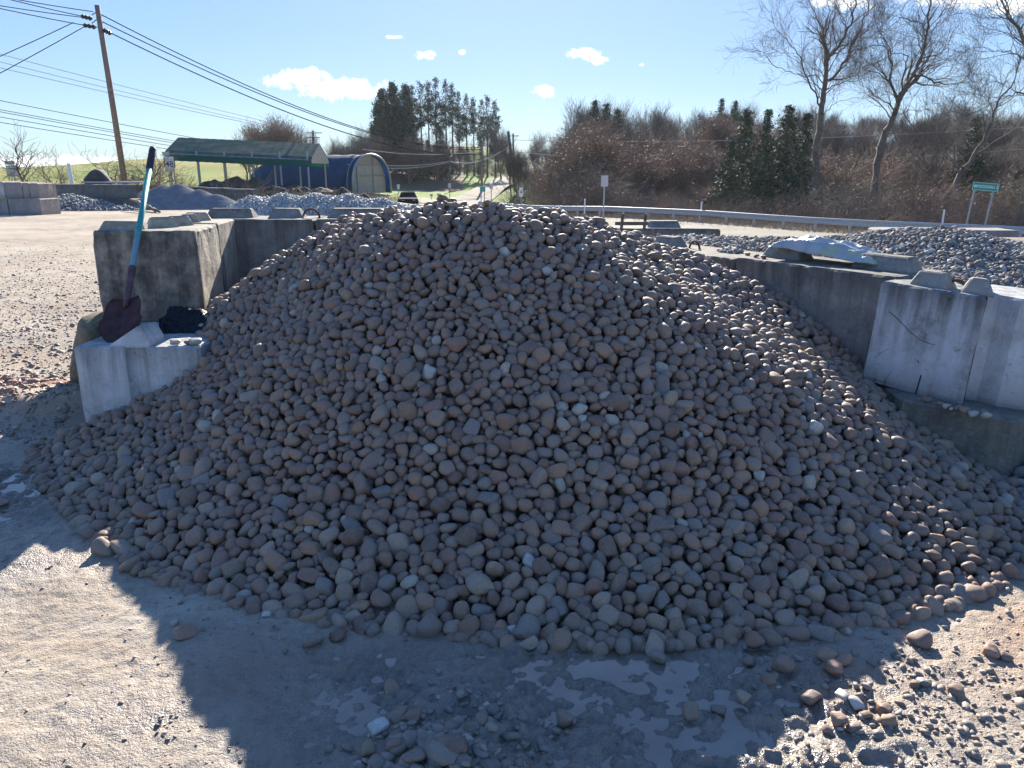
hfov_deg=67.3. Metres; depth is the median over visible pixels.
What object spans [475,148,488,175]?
understorey tree
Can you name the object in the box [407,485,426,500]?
cobble
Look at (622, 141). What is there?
woodland tree
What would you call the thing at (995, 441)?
concrete block
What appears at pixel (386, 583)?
cobble
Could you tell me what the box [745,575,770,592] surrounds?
cobble
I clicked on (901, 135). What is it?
woodland tree
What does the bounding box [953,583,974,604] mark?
cobble
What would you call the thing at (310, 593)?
cobble
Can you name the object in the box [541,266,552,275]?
cobble
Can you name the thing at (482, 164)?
utility pole
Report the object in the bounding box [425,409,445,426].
cobble
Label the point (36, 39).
power line
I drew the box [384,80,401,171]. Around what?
pine tree
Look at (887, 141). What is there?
woodland tree
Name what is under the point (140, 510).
cobble
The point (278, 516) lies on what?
cobble
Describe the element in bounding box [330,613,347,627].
cobble
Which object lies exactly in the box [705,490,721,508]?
cobble
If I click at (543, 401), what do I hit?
cobble
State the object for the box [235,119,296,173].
bare tree
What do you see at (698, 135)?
woodland tree
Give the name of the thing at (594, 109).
spruce tree
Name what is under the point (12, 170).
road sign
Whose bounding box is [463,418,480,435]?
cobble
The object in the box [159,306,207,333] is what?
plastic bag
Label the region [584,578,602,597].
cobble
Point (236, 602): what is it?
cobble
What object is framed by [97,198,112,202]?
concrete block
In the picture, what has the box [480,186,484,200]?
street sign
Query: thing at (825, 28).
bare tree
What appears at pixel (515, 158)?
bare tree
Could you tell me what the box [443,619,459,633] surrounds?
cobble
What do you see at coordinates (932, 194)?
bush
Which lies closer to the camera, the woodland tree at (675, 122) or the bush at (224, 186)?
the bush at (224, 186)
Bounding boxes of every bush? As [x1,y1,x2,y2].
[14,168,65,183]
[42,168,112,183]
[61,160,164,190]
[108,160,192,190]
[144,165,166,188]
[166,168,197,186]
[210,168,272,194]
[476,164,489,176]
[491,165,507,175]
[495,179,537,204]
[496,176,539,204]
[510,173,540,197]
[518,169,631,205]
[521,162,545,196]
[528,164,541,193]
[528,177,567,204]
[531,150,660,215]
[560,166,644,214]
[612,171,681,206]
[614,183,663,206]
[639,182,699,215]
[654,178,715,209]
[661,172,749,210]
[743,176,870,228]
[767,164,903,226]
[797,178,905,225]
[845,166,996,224]
[855,181,940,221]
[888,165,1023,223]
[888,169,980,221]
[926,159,1023,224]
[934,177,1023,224]
[941,176,1023,224]
[984,178,1023,225]
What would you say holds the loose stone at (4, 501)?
on the ground at (62, 633)
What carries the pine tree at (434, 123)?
on the ground at (62, 633)
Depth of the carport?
55.17 m
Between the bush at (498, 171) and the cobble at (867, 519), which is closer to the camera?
the cobble at (867, 519)
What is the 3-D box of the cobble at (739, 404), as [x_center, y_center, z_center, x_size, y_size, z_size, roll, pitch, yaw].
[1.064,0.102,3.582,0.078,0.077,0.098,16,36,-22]
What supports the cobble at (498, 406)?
on the cobble heap at (708, 336)
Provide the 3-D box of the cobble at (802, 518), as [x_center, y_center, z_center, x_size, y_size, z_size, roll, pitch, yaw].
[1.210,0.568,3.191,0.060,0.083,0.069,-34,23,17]
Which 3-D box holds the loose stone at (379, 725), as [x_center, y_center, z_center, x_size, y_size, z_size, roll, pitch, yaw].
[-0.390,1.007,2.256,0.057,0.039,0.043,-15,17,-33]
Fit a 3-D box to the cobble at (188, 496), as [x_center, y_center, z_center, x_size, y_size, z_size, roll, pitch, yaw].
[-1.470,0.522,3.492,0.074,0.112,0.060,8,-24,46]
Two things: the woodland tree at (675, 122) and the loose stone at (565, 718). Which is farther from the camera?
the woodland tree at (675, 122)
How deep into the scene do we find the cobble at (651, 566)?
2.91 m
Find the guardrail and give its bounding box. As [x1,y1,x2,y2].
[478,201,1023,236]
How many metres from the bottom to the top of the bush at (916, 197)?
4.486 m
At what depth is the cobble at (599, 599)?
2.79 m
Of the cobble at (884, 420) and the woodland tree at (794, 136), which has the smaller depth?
the cobble at (884, 420)
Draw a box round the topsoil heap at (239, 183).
[188,176,370,198]
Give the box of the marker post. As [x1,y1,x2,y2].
[66,163,73,183]
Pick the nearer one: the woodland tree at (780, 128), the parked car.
the parked car
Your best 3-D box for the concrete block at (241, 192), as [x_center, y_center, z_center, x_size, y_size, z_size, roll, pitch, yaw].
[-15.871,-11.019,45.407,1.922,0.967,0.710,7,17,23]
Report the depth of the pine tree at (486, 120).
143.04 m
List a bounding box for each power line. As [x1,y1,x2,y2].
[0,5,81,17]
[0,8,81,24]
[0,22,73,56]
[0,27,83,72]
[0,54,313,132]
[0,100,192,137]
[0,109,172,140]
[0,122,165,148]
[1,62,311,134]
[2,68,314,136]
[2,112,171,142]
[2,117,169,145]
[12,0,80,15]
[20,0,92,11]
[101,14,480,147]
[102,21,481,149]
[112,33,481,154]
[363,149,480,154]
[388,161,448,165]
[389,162,448,168]
[450,144,511,163]
[520,149,1021,162]
[530,127,1023,141]
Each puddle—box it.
[0,468,44,526]
[299,649,890,767]
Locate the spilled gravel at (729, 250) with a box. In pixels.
[716,247,743,253]
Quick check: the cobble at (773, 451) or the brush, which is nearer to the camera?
the cobble at (773, 451)
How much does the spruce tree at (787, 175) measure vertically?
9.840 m
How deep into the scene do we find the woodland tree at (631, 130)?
117.29 m
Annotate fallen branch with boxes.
[139,205,155,212]
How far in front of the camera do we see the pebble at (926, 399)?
4.13 m
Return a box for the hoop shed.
[249,153,391,193]
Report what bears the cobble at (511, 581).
on the cobble heap at (708, 336)
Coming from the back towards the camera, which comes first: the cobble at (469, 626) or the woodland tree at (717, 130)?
the woodland tree at (717, 130)
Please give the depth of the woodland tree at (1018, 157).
69.77 m
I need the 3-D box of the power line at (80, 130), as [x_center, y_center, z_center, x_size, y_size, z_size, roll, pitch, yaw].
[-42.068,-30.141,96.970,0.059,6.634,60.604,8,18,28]
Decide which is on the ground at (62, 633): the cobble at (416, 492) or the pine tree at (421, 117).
the pine tree at (421, 117)
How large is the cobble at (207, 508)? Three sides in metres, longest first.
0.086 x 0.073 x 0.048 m
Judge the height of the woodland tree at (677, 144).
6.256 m
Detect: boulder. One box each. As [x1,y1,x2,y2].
[70,310,102,382]
[83,169,112,183]
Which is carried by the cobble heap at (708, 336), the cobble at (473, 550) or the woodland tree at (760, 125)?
the cobble at (473, 550)
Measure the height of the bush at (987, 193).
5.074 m
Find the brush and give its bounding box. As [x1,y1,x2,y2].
[499,185,1023,235]
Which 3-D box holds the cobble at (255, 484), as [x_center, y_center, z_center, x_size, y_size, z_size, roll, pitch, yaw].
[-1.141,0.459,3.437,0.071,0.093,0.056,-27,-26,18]
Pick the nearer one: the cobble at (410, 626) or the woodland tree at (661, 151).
the cobble at (410, 626)
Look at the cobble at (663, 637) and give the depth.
2.69 m
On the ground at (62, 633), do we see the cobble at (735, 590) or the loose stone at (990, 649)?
the loose stone at (990, 649)
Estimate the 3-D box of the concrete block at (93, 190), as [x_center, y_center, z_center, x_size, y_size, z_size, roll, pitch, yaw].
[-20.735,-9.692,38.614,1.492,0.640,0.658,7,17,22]
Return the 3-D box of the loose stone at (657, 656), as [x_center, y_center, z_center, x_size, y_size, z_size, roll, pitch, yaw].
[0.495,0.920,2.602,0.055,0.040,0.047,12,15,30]
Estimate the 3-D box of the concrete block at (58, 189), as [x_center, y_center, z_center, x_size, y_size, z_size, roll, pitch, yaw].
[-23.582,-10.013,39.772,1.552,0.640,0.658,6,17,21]
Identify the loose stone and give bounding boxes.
[0,498,9,506]
[20,465,33,473]
[170,339,180,344]
[170,619,178,625]
[174,623,197,640]
[189,338,201,344]
[261,610,271,616]
[303,632,323,647]
[329,627,346,641]
[360,739,376,756]
[367,717,389,735]
[383,678,401,693]
[386,739,401,750]
[388,705,407,724]
[402,747,424,763]
[403,707,422,721]
[442,734,465,753]
[475,712,486,725]
[556,709,573,727]
[649,650,666,663]
[682,701,699,720]
[710,704,725,715]
[735,689,750,703]
[742,655,754,666]
[760,673,775,685]
[772,654,795,673]
[799,689,821,705]
[816,646,837,661]
[821,724,833,734]
[824,659,842,674]
[830,711,848,726]
[834,688,848,700]
[835,653,851,665]
[846,723,861,732]
[848,696,864,709]
[858,710,873,719]
[876,703,892,714]
[880,713,896,727]
[906,629,932,649]
[909,681,920,688]
[947,683,964,698]
[981,642,999,658]
[1000,651,1013,661]
[1015,685,1023,695]
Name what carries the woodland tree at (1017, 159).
on the ground at (62, 633)
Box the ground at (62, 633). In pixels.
[0,137,1023,767]
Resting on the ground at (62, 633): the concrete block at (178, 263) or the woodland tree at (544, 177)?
the woodland tree at (544, 177)
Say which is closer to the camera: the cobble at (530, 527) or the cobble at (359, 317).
the cobble at (530, 527)
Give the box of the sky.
[0,0,1023,167]
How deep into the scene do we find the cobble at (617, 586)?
2.86 m
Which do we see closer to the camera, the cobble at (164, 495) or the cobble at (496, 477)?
the cobble at (496, 477)
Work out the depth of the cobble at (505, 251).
4.14 m
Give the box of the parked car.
[398,192,418,203]
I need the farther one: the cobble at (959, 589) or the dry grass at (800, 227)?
the dry grass at (800, 227)
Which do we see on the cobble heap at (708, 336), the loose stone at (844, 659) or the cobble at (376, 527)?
the cobble at (376, 527)
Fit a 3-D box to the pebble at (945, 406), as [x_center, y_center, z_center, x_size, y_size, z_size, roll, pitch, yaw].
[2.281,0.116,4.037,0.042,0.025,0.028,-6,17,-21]
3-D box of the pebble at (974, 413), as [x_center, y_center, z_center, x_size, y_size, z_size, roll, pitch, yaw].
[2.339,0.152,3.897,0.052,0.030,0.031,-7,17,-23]
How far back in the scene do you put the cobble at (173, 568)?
3.13 m
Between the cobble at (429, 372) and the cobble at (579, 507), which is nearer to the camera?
the cobble at (579, 507)
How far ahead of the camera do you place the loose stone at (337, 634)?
2.69 m
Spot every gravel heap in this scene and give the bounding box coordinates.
[57,193,138,210]
[226,192,422,215]
[653,225,1023,287]
[1012,462,1023,524]
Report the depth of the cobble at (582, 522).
3.08 m
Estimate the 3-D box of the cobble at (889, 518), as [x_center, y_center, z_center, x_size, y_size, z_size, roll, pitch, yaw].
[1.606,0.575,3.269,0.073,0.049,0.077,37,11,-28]
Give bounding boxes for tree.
[0,119,57,181]
[17,146,76,183]
[62,145,163,191]
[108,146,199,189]
[129,143,175,183]
[226,128,250,179]
[235,119,261,138]
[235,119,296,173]
[243,114,302,166]
[249,112,302,140]
[255,113,299,142]
[288,124,313,142]
[294,129,329,150]
[323,137,349,153]
[324,143,341,154]
[328,125,382,155]
[330,131,368,154]
[340,142,372,154]
[350,125,387,160]
[364,102,391,163]
[367,87,401,169]
[374,137,412,173]
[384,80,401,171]
[389,130,458,182]
[390,82,425,157]
[390,135,437,183]
[399,129,432,180]
[409,85,422,132]
[414,81,425,137]
[421,79,437,140]
[422,141,454,180]
[424,125,483,179]
[424,139,433,178]
[425,76,444,141]
[431,127,458,180]
[436,79,454,142]
[446,83,457,171]
[450,91,465,174]
[456,141,499,175]
[458,93,473,174]
[467,96,479,175]
[474,99,488,146]
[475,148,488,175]
[478,95,493,176]
[481,114,517,178]
[488,99,502,177]
[496,144,520,198]
[505,141,526,194]
[511,147,534,185]
[522,151,531,167]
[523,141,544,167]
[529,130,548,169]
[529,150,556,170]
[530,149,578,205]
[539,122,638,194]
[540,136,566,158]
[541,127,641,194]
[543,137,569,163]
[546,125,583,148]
[554,118,614,162]
[557,97,609,142]
[561,97,603,129]
[564,114,611,147]
[573,94,640,135]
[582,100,603,129]
[588,98,638,129]
[588,134,696,200]
[592,114,645,152]
[597,102,615,127]
[604,132,658,194]
[611,109,628,136]
[613,134,689,198]
[621,115,641,145]
[627,107,658,135]
[631,127,673,171]
[632,135,709,203]
[637,100,677,134]
[637,111,678,154]
[649,135,701,166]
[649,151,720,201]
[658,125,708,151]
[661,112,685,137]
[664,122,718,159]
[665,141,752,202]
[667,123,685,144]
[676,112,702,139]
[687,110,780,170]
[688,137,745,192]
[689,106,719,139]
[696,141,752,218]
[705,108,768,211]
[711,100,741,123]
[715,98,728,125]
[717,0,908,215]
[719,118,761,153]
[724,102,755,125]
[727,100,741,135]
[736,118,774,161]
[738,98,762,124]
[739,104,825,216]
[741,142,789,222]
[744,109,778,197]
[744,129,922,215]
[756,115,774,131]
[769,120,809,156]
[769,133,792,156]
[773,106,814,132]
[774,115,795,134]
[776,122,811,151]
[778,112,827,216]
[790,104,816,131]
[796,116,858,160]
[805,99,827,136]
[818,135,900,203]
[818,139,870,210]
[820,0,1004,212]
[820,127,862,166]
[823,109,842,138]
[824,140,975,214]
[828,109,855,137]
[831,120,866,156]
[843,120,894,164]
[844,123,900,166]
[846,150,908,197]
[848,112,880,137]
[861,111,882,132]
[862,136,915,194]
[869,136,913,161]
[869,138,1010,196]
[873,111,888,137]
[876,37,1023,222]
[881,103,911,143]
[882,145,954,197]
[887,122,920,153]
[891,125,921,160]
[892,147,953,195]
[893,114,915,133]
[895,116,950,161]
[895,118,969,161]
[912,0,1023,159]
[920,111,942,131]
[936,120,962,159]
[939,112,984,156]
[939,114,954,128]
[939,114,999,201]
[941,100,974,127]
[944,140,999,182]
[952,99,985,132]
[956,142,1023,187]
[959,111,1008,136]
[965,117,1023,157]
[978,135,1022,190]
[981,107,1017,132]
[981,144,1023,186]
[989,140,1023,182]
[995,137,1023,193]
[1002,112,1023,137]
[1004,122,1023,149]
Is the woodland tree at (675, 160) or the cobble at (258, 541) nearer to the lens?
the cobble at (258, 541)
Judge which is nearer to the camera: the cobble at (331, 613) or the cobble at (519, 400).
the cobble at (331, 613)
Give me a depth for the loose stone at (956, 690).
2.41 m
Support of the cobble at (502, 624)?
on the cobble heap at (708, 336)
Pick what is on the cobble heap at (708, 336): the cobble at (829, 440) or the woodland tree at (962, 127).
the cobble at (829, 440)
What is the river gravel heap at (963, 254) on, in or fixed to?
on the ground at (62, 633)
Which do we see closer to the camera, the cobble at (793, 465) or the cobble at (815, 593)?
the cobble at (815, 593)
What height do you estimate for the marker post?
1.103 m
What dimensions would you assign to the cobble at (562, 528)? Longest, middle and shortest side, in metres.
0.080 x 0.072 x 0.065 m
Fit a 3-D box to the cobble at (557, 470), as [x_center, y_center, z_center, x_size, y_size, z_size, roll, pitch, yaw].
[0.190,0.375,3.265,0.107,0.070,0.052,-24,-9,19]
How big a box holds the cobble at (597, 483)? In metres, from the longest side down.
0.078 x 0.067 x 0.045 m
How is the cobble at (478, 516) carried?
on the cobble heap at (708, 336)
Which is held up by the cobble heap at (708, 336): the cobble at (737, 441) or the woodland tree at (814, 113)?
the cobble at (737, 441)
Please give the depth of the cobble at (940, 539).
3.22 m
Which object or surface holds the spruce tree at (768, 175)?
on the ground at (62, 633)
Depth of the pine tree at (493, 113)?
138.06 m
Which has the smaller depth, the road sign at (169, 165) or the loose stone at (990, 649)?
the loose stone at (990, 649)
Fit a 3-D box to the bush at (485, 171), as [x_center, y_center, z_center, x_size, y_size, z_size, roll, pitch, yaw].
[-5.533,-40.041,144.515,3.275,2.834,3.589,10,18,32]
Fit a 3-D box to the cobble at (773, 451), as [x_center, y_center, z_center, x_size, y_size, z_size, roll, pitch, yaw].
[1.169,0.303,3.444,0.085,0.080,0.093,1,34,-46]
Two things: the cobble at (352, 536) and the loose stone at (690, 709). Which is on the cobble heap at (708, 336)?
the cobble at (352, 536)
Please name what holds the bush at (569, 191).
on the ground at (62, 633)
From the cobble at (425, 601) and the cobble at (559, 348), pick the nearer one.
the cobble at (425, 601)
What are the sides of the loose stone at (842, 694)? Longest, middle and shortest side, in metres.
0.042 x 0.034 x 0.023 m
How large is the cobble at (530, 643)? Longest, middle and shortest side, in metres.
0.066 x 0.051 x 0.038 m
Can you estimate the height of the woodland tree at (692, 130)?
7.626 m
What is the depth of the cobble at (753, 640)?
2.66 m
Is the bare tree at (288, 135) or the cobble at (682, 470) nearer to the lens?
the cobble at (682, 470)
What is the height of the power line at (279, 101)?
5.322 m
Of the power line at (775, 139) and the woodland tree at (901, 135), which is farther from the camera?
the woodland tree at (901, 135)
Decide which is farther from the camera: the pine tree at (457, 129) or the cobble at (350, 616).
the pine tree at (457, 129)
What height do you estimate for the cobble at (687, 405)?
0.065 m
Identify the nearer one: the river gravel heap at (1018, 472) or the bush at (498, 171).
the river gravel heap at (1018, 472)
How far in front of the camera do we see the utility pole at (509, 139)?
95.35 m
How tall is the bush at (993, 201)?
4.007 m
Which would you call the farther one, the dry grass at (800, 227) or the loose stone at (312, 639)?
the dry grass at (800, 227)
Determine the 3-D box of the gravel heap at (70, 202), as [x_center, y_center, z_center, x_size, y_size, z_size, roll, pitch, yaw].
[-20.000,-8.263,36.971,7.000,1.743,4.469,0,16,0]
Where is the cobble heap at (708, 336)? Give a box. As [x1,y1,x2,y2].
[24,194,1023,655]
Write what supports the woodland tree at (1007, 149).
on the ground at (62, 633)
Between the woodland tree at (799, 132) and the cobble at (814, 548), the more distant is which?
the woodland tree at (799, 132)
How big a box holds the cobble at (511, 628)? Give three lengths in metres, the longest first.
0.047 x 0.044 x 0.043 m
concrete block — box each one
[0,181,20,197]
[0,198,17,214]
[4,182,33,197]
[8,198,60,214]
[22,182,44,198]
[29,183,56,198]
[55,184,61,195]
[61,184,83,195]
[74,321,212,422]
[82,184,110,197]
[93,215,223,320]
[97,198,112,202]
[104,184,136,197]
[112,198,140,205]
[145,212,239,292]
[189,187,207,189]
[200,188,233,196]
[208,208,327,278]
[226,189,259,200]
[315,208,383,230]
[610,220,719,236]
[655,235,762,269]
[736,247,950,368]
[863,270,994,403]
[868,227,1018,236]
[873,382,1023,476]
[964,284,1023,409]
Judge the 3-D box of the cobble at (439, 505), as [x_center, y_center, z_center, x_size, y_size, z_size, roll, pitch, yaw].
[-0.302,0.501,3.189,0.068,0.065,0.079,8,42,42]
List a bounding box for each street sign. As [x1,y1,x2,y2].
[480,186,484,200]
[966,182,999,224]
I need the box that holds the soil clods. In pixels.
[0,369,70,403]
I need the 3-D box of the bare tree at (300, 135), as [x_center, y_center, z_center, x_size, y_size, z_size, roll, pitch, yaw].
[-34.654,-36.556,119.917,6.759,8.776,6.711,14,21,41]
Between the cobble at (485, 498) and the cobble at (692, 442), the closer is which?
the cobble at (485, 498)
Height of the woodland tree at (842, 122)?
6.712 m
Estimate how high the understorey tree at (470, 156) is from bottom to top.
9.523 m
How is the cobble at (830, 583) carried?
on the cobble heap at (708, 336)
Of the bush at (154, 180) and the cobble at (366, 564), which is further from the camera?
the bush at (154, 180)
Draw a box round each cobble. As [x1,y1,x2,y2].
[63,481,81,495]
[68,514,94,526]
[90,520,108,531]
[90,537,113,556]
[104,481,116,494]
[110,539,131,553]
[113,466,132,482]
[117,445,132,456]
[117,454,134,469]
[119,557,140,571]
[131,502,157,520]
[135,466,148,482]
[147,517,164,534]
[157,487,176,508]
[158,441,175,457]
[167,566,181,572]
[177,466,194,480]
[178,513,197,530]
[179,447,196,465]
[179,487,197,508]
[182,553,201,572]
[185,526,206,547]
[191,472,210,487]
[193,456,212,476]
[193,568,209,583]
[198,502,214,518]
[206,577,227,594]
[211,550,229,569]
[221,558,245,577]
[221,583,239,601]
[225,483,243,500]
[227,597,244,608]
[230,573,247,589]
[235,469,251,488]
[239,389,258,402]
[247,476,265,495]
[249,533,266,549]
[250,577,268,595]
[258,541,275,556]
[262,600,282,615]
[263,549,287,572]
[271,494,292,510]
[271,508,290,525]
[282,582,302,597]
[288,571,298,583]
[293,405,311,421]
[297,567,319,583]
[298,608,326,621]
[300,541,321,554]
[300,586,320,603]
[303,511,323,525]
[306,485,323,503]
[315,400,333,416]
[315,576,335,595]
[317,549,337,564]
[318,526,339,547]
[322,483,340,506]
[326,608,342,618]
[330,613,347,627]
[335,568,354,584]
[336,582,353,601]
[341,528,364,548]
[342,516,361,529]
[344,609,360,622]
[345,505,365,522]
[350,600,370,612]
[351,311,366,325]
[351,616,364,634]
[353,473,373,496]
[357,557,375,574]
[359,451,382,471]
[359,539,378,563]
[360,569,379,596]
[366,519,386,535]
[368,355,386,374]
[370,589,391,607]
[371,404,390,423]
[371,485,391,499]
[371,508,389,523]
[377,574,395,592]
[382,611,404,635]
[386,533,410,556]
[395,358,415,378]
[395,594,419,619]
[398,402,417,420]
[401,371,420,390]
[404,619,418,635]
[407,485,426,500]
[413,344,428,361]
[415,592,434,612]
[417,612,442,637]
[421,364,437,380]
[421,532,439,551]
[422,399,443,413]
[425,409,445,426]
[430,497,450,513]
[433,597,448,615]
[437,573,457,589]
[438,547,457,565]
[439,460,455,475]
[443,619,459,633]
[447,336,467,351]
[448,378,463,395]
[453,525,477,547]
[453,601,469,620]
[458,615,479,636]
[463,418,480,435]
[465,541,483,559]
[465,571,494,594]
[470,509,486,525]
[471,603,491,618]
[477,491,500,506]
[479,358,500,371]
[479,614,495,631]
[479,630,498,646]
[486,561,504,576]
[488,470,507,485]
[492,399,505,415]
[493,435,510,452]
[493,620,508,629]
[495,413,517,431]
[496,595,515,617]
[498,247,509,257]
[500,634,515,647]
[501,572,521,592]
[507,612,520,624]
[507,624,515,633]
[511,437,534,454]
[512,393,527,407]
[513,613,540,640]
[517,340,537,356]
[519,636,538,650]
[522,519,539,538]
[522,553,534,567]
[526,595,546,616]
[528,467,547,488]
[529,391,554,411]
[531,347,549,364]
[532,557,552,575]
[536,583,555,601]
[539,543,556,560]
[539,622,557,639]
[540,528,561,546]
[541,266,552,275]
[545,463,567,479]
[549,628,571,651]
[550,595,568,619]
[551,520,570,538]
[552,341,567,359]
[555,373,573,394]
[563,612,580,631]
[565,583,584,598]
[569,513,592,540]
[571,403,587,416]
[571,630,596,651]
[573,501,589,515]
[577,415,586,423]
[579,536,594,554]
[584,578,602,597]
[587,415,605,427]
[587,559,604,581]
[589,477,608,492]
[590,491,609,512]
[592,591,610,610]
[594,342,613,358]
[597,461,615,479]
[598,535,617,556]
[598,603,619,627]
[599,391,609,399]
[604,393,629,412]
[608,573,626,595]
[609,595,622,611]
[613,532,631,547]
[620,428,636,448]
[620,454,639,469]
[620,552,636,568]
[621,502,638,516]
[629,420,648,435]
[629,571,645,583]
[632,602,649,618]
[635,363,651,381]
[635,584,656,605]
[640,377,654,394]
[641,557,660,575]
[643,444,660,462]
[644,613,668,632]
[645,633,664,655]
[648,491,666,509]
[648,515,671,531]
[649,629,667,641]
[653,404,672,424]
[654,374,669,397]
[654,590,670,610]
[663,390,677,406]
[664,607,681,622]
[669,484,692,507]
[669,618,685,637]
[671,561,690,576]
[673,461,689,478]
[675,400,693,414]
[677,629,695,650]
[680,501,697,518]
[682,570,701,587]
[683,598,707,618]
[686,435,699,450]
[686,449,701,465]
[686,518,702,531]
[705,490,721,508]
[707,590,721,607]
[708,627,724,643]
[715,639,723,650]
[718,571,738,583]
[722,519,744,537]
[723,597,743,616]
[724,614,744,626]
[725,555,743,572]
[726,434,744,449]
[728,582,745,599]
[730,395,751,413]
[731,456,745,471]
[732,541,756,557]
[733,494,748,509]
[734,470,751,483]
[740,610,754,629]
[743,631,764,648]
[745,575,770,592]
[751,498,768,523]
[752,541,767,559]
[753,470,764,481]
[754,591,771,608]
[757,426,775,443]
[760,557,777,574]
[763,440,782,463]
[763,466,783,480]
[765,371,782,386]
[767,511,784,522]
[767,575,779,597]
[774,609,795,626]
[784,626,810,641]
[785,457,801,475]
[785,538,809,560]
[785,568,808,590]
[793,511,812,526]
[797,615,810,624]
[804,584,825,602]
[805,370,812,377]
[807,543,823,557]
[807,624,833,643]
[809,420,823,435]
[811,530,835,545]
[821,571,840,592]
[822,432,838,448]
[822,617,836,629]
[824,593,849,612]
[830,487,860,508]
[836,518,855,535]
[842,534,858,554]
[842,615,855,631]
[846,589,866,601]
[849,470,869,488]
[856,611,872,626]
[860,512,877,527]
[861,522,892,547]
[863,602,886,619]
[865,555,892,579]
[874,490,892,503]
[876,414,891,426]
[877,523,892,534]
[877,589,895,604]
[880,511,898,526]
[882,543,903,559]
[890,610,910,624]
[899,590,920,602]
[900,531,916,548]
[906,481,923,498]
[908,440,929,451]
[913,509,933,526]
[914,607,930,620]
[924,595,943,616]
[925,479,942,489]
[927,533,945,548]
[932,439,954,449]
[932,595,944,603]
[934,584,950,597]
[945,596,965,612]
[946,494,965,511]
[946,542,967,553]
[948,467,965,481]
[953,491,971,505]
[953,575,968,583]
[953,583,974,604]
[955,553,984,565]
[966,500,989,516]
[975,566,989,576]
[987,468,1003,479]
[993,496,1011,508]
[1001,562,1019,578]
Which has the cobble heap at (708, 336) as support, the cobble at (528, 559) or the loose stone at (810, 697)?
the cobble at (528, 559)
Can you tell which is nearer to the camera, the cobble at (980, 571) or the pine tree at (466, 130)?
the cobble at (980, 571)
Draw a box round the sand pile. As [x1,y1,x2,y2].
[130,184,235,209]
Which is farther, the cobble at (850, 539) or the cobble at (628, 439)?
the cobble at (628, 439)
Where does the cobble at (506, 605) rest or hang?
on the cobble heap at (708, 336)
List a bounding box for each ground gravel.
[0,241,100,442]
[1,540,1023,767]
[324,668,595,767]
[730,618,1023,767]
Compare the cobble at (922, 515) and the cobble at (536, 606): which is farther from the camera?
the cobble at (922, 515)
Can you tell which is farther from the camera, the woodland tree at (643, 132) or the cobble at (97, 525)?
the woodland tree at (643, 132)
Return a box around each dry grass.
[207,187,420,204]
[567,211,1023,236]
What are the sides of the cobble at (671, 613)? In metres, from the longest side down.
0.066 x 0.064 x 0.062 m
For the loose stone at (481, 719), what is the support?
on the ground at (62, 633)
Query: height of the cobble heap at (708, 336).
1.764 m
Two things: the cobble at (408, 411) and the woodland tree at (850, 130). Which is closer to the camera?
the cobble at (408, 411)
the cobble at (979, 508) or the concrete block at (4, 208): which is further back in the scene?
the concrete block at (4, 208)
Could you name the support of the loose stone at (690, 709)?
on the ground at (62, 633)
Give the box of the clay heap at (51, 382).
[34,380,67,384]
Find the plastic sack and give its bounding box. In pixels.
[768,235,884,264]
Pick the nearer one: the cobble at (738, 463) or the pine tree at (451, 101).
the cobble at (738, 463)
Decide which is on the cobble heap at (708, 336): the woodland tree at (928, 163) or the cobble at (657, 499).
the cobble at (657, 499)
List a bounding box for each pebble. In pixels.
[922,396,931,401]
[942,404,950,408]
[959,407,970,413]
[968,410,979,416]
[981,412,991,417]
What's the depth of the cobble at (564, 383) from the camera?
3.55 m
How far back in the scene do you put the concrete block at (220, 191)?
45.66 m
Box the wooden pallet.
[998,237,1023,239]
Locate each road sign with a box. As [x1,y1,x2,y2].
[4,161,18,179]
[162,152,175,183]
[519,188,522,205]
[601,175,607,217]
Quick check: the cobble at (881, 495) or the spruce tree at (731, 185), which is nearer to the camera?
the cobble at (881, 495)
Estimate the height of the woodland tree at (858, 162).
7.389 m
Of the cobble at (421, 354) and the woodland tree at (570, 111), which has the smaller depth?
the cobble at (421, 354)
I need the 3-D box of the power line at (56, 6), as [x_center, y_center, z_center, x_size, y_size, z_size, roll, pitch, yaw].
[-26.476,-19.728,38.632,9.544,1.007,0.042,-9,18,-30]
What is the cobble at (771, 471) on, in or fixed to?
on the cobble heap at (708, 336)
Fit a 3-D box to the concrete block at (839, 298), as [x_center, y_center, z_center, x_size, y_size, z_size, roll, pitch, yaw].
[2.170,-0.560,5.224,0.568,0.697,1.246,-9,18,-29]
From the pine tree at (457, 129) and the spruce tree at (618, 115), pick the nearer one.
the spruce tree at (618, 115)
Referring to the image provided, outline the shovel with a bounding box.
[99,146,155,342]
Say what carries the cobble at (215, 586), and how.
on the cobble heap at (708, 336)
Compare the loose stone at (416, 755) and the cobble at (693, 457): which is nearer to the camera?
the loose stone at (416, 755)
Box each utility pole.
[81,5,127,184]
[306,131,319,142]
[449,151,450,191]
[481,143,482,185]
[507,131,515,191]
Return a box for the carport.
[164,137,328,189]
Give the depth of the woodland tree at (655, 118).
122.61 m
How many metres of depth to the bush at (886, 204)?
53.36 m
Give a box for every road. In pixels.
[398,202,844,236]
[417,165,535,203]
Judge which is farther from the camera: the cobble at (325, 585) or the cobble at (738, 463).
the cobble at (738, 463)
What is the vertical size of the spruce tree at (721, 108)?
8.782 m
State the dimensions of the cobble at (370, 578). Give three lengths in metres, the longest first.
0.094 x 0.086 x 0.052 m
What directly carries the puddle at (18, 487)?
on the ground at (62, 633)
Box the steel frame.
[615,214,648,230]
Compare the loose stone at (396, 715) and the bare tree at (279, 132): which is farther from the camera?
the bare tree at (279, 132)
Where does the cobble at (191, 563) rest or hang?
on the cobble heap at (708, 336)
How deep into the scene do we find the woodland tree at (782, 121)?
123.74 m
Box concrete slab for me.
[81,181,143,182]

